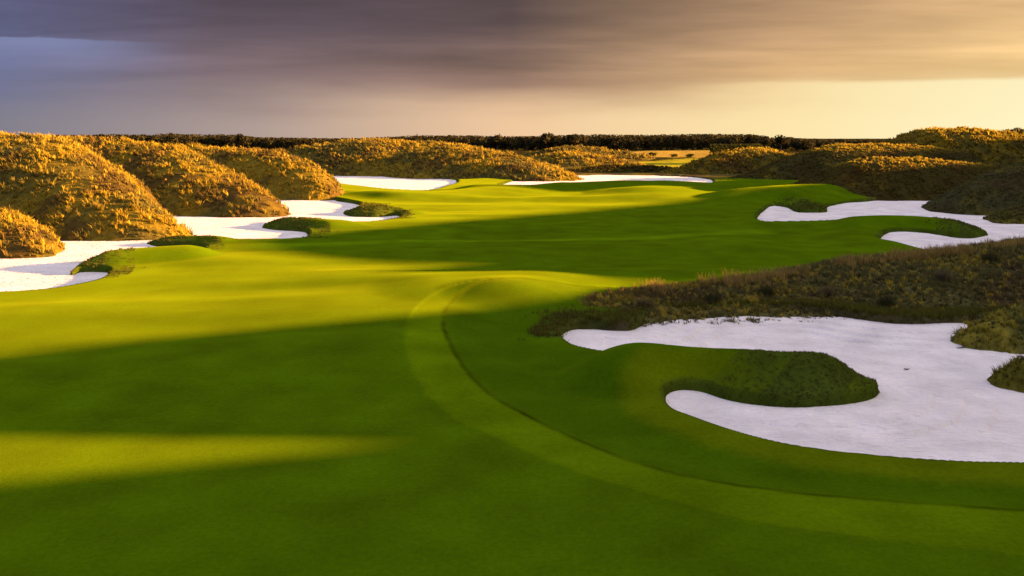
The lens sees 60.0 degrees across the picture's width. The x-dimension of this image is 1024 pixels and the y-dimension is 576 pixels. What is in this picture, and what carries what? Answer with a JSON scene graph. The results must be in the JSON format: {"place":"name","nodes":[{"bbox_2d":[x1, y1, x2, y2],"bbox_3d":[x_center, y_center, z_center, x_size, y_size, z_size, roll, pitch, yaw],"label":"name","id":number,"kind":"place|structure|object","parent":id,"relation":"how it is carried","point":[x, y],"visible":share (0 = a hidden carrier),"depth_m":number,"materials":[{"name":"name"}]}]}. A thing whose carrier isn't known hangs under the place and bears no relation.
{"place":"outdoors","nodes":[
{"label":"outdoors","id":0,"kind":"place"},
{"bbox_2d":[0,205,64,258],"bbox_3d":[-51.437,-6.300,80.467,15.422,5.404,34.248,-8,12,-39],"label":"dune grass","id":1,"kind":"structure","parent":0,"point":[7,219],"depth_m":73.52,"materials":[{"name":"yellow plant"}]},
{"bbox_2d":[0,131,194,240],"bbox_3d":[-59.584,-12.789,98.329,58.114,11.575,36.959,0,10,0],"label":"dune grass","id":2,"kind":"structure","parent":0,"point":[89,154],"depth_m":89.69,"materials":[{"name":"plant"}]},
{"bbox_2d":[46,134,290,217],"bbox_3d":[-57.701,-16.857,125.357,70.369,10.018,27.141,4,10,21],"label":"dune grass","id":3,"kind":"structure","parent":0,"point":[202,158],"depth_m":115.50,"materials":[{"name":"plant"}]},
{"bbox_2d":[172,142,346,200],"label":"dune","id":4,"kind":"structure","parent":0,"point":[275,188],"depth_m":138.75,"materials":[{"name":"plant"}]},
{"bbox_2d":[286,137,584,181],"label":"dune grass","id":5,"kind":"structure","parent":0,"point":[461,147],"depth_m":216.22,"materials":[{"name":"plant"}]},
{"bbox_2d":[0,139,1023,575],"bbox_3d":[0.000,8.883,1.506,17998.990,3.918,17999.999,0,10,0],"label":"ground","id":6,"kind":"structure","parent":0,"point":[394,397],"depth_m":29.57,"materials":[{"name":"green plant"}]},
{"bbox_2d":[166,132,180,144],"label":"tree","id":7,"kind":"object","parent":6,"relation":"on","point":[173,139],"visible":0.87,"depth_m":629.56,"materials":[{"name":"green plant"}]},
{"bbox_2d":[0,200,398,291],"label":"bunker sand","id":8,"kind":"structure","parent":6,"relation":"on","point":[20,274],"depth_m":79.42,"materials":[{"name":"white sand"}]},
{"bbox_2d":[235,133,243,147],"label":"tree","id":9,"kind":"object","parent":6,"relation":"on","point":[239,139],"visible":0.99,"depth_m":629.44,"materials":[{"name":"green plant"}]},
{"bbox_2d":[334,176,456,189],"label":"bunker sand","id":10,"kind":"structure","parent":6,"relation":"on","point":[398,183],"depth_m":183.90,"materials":[{"name":"white sand"}]},
{"bbox_2d":[17,133,884,150],"bbox_3d":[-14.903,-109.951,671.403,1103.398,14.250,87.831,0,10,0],"label":"distant wood","id":11,"kind":"object","parent":6,"relation":"on","point":[661,141],"visible":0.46,"depth_m":642.74,"materials":[{"name":"green plant"}]},
{"bbox_2d":[488,133,503,149],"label":"tree","id":12,"kind":"object","parent":6,"relation":"on","point":[495,139],"visible":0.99,"depth_m":629.47,"materials":[{"name":"green plant"}]},
{"bbox_2d":[536,132,554,148],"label":"tree","id":13,"kind":"object","parent":6,"relation":"on","point":[546,140],"visible":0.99,"depth_m":629.98,"materials":[{"name":"green plant"}]},
{"bbox_2d":[568,134,579,145],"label":"tree","id":14,"kind":"object","parent":6,"relation":"on","point":[574,138],"visible":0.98,"depth_m":630.69,"materials":[{"name":"green plant"}]},
{"bbox_2d":[503,175,712,184],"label":"bunker sand","id":15,"kind":"structure","parent":6,"relation":"on","point":[589,178],"depth_m":198.47,"materials":[{"name":"white sand"}]},
{"bbox_2d":[709,143,762,153],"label":"hedge","id":16,"kind":"object","parent":6,"relation":"on","point":[716,148],"visible":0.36,"depth_m":299.36,"materials":[{"name":"green plant"}]},
{"bbox_2d":[773,134,786,150],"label":"tree","id":17,"kind":"object","parent":6,"relation":"on","point":[780,139],"visible":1,"depth_m":629.75,"materials":[{"name":"green plant"}]},
{"bbox_2d":[563,316,1023,462],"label":"bunker sand","id":18,"kind":"structure","parent":6,"relation":"on","point":[942,398],"depth_m":33.28,"materials":[{"name":"white sand"}]},
{"bbox_2d":[757,201,1023,248],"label":"bunker sand","id":19,"kind":"structure","parent":6,"relation":"on","point":[996,231],"depth_m":105.53,"materials":[{"name":"white sand"}]},
{"bbox_2d":[951,310,1023,353],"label":"hummock","id":20,"kind":"object","parent":6,"relation":"on","point":[1009,330],"visible":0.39,"depth_m":40.91,"materials":[{"name":"green plant"}]},
{"bbox_2d":[950,300,1023,351],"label":"dune grass","id":21,"kind":"structure","parent":20,"relation":"on","point":[981,326],"depth_m":41.36,"materials":[{"name":"green plant"}]},
{"bbox_2d":[987,360,1023,392],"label":"hummock","id":22,"kind":"object","parent":6,"relation":"on","point":[1002,385],"visible":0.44,"depth_m":34.92,"materials":[{"name":"green plant"}]},
{"bbox_2d":[989,353,1023,388],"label":"dune grass","id":23,"kind":"structure","parent":22,"relation":"on","point":[1012,362],"depth_m":35.27,"materials":[{"name":"green plant"}]},
{"bbox_2d":[0,0,1023,138],"label":"sky","id":24,"kind":"structure","parent":0,"point":[808,69],"materials":[{"name":"grey"}]},
{"bbox_2d":[69,196,1018,407],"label":"fringe grass","id":25,"kind":"structure","parent":0,"point":[930,312],"depth_m":45.77,"materials":[{"name":"green plant"}]},
{"bbox_2d":[526,149,646,167],"bbox_3d":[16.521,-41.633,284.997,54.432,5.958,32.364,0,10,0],"label":"dune grass","id":26,"kind":"structure","parent":0,"point":[586,155],"depth_m":279.59,"materials":[{"name":"plant"}]},
{"bbox_2d":[521,143,655,160],"bbox_3d":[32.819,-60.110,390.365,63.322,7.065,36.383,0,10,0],"label":"dune grass","id":27,"kind":"structure","parent":0,"point":[592,148],"depth_m":386.84,"materials":[{"name":"plant"}]},
{"bbox_2d":[564,162,679,172],"bbox_3d":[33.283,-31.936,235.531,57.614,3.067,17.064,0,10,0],"label":"dune grass","id":28,"kind":"structure","parent":0,"point":[662,167],"depth_m":233.48,"materials":[{"name":"plant"}]},
{"bbox_2d":[655,146,793,173],"bbox_3d":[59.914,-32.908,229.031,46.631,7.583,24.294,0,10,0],"label":"dune grass","id":29,"kind":"structure","parent":0,"point":[723,152],"depth_m":227.14,"materials":[{"name":"plant"}]},
{"bbox_2d":[577,237,1023,326],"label":"dune","id":30,"kind":"structure","parent":0,"point":[907,288],"depth_m":49.72,"materials":[{"name":"green plant"}]},
{"bbox_2d":[632,296,653,309],"bbox_3d":[7.038,0.834,47.233,1.759,0.907,1.411,-9,13,-42],"label":"tussock","id":31,"kind":"object","parent":30,"relation":"on","point":[639,302],"visible":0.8,"depth_m":47.16,"materials":[{"name":"green plant"}]},
{"bbox_2d":[703,292,725,304],"bbox_3d":[10.800,0.671,48.768,1.883,1.078,1.549,8,12,38],"label":"tussock","id":32,"kind":"object","parent":30,"relation":"on","point":[710,297],"visible":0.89,"depth_m":48.68,"materials":[{"name":"green plant"}]},
{"bbox_2d":[754,283,778,297],"bbox_3d":[14.381,0.263,50.319,1.946,1.220,1.766,-3,10,-16],"label":"tussock","id":33,"kind":"object","parent":30,"relation":"on","point":[768,291],"visible":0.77,"depth_m":50.06,"materials":[{"name":"green plant"}]},
{"bbox_2d":[628,234,1023,294],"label":"dry grass","id":34,"kind":"structure","parent":30,"relation":"on","point":[937,250],"depth_m":57.43,"materials":[{"name":"green plant"}]},
{"bbox_2d":[815,283,838,297],"bbox_3d":[17.845,0.156,50.404,1.891,0.960,1.685,-7,12,-34],"label":"tussock","id":35,"kind":"object","parent":30,"relation":"on","point":[829,292],"visible":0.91,"depth_m":50.36,"materials":[{"name":"green plant"}]},
{"bbox_2d":[872,292,904,307],"bbox_3d":[20.446,0.694,48.036,2.178,0.987,1.831,0,10,0],"label":"tussock","id":36,"kind":"object","parent":30,"relation":"on","point":[886,300],"visible":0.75,"depth_m":48.02,"materials":[{"name":"green plant"}]},
{"bbox_2d":[929,266,956,281],"bbox_3d":[24.970,-0.843,51.867,1.928,1.009,2.050,0,10,0],"label":"tussock","id":37,"kind":"object","parent":30,"relation":"on","point":[942,274],"visible":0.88,"depth_m":51.63,"materials":[{"name":"green plant"}]},
{"bbox_2d":[979,250,1002,264],"bbox_3d":[30.251,-1.888,55.984,1.781,1.196,2.045,2,10,10],"label":"tussock","id":38,"kind":"object","parent":30,"relation":"on","point":[990,257],"visible":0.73,"depth_m":55.85,"materials":[{"name":"green plant"}]},
{"bbox_2d":[728,142,994,179],"bbox_3d":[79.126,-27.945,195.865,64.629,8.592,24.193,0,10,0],"label":"dune grass","id":39,"kind":"structure","parent":0,"point":[845,147],"depth_m":195.61,"materials":[{"name":"plant"}]},
{"bbox_2d":[791,155,1001,200],"bbox_3d":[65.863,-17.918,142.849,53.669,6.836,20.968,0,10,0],"label":"dune grass","id":40,"kind":"structure","parent":0,"point":[918,159],"depth_m":140.60,"materials":[{"name":"plant"}]},
{"bbox_2d":[877,126,1023,166],"bbox_3d":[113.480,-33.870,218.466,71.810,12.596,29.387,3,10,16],"label":"dune grass","id":41,"kind":"structure","parent":0,"point":[994,132],"depth_m":220.02,"materials":[{"name":"plant"}]},
{"bbox_2d":[921,160,1023,215],"bbox_3d":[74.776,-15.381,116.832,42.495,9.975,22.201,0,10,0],"label":"dune grass","id":42,"kind":"structure","parent":0,"point":[973,179],"depth_m":112.40,"materials":[{"name":"plant"}]},
{"bbox_2d":[983,203,1023,223],"bbox_3d":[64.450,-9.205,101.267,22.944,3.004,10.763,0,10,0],"label":"dune grass","id":43,"kind":"structure","parent":0,"point":[999,213],"depth_m":99.29,"materials":[{"name":"plant"}]},
{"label":"dune","id":44,"kind":"structure","parent":0,"visible":0},
{"bbox_2d":[1003,127,1023,134],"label":"dune grass","id":45,"kind":"structure","parent":44,"relation":"on","point":[1018,129],"depth_m":295.49,"materials":[{"name":"plant"}]}
]}

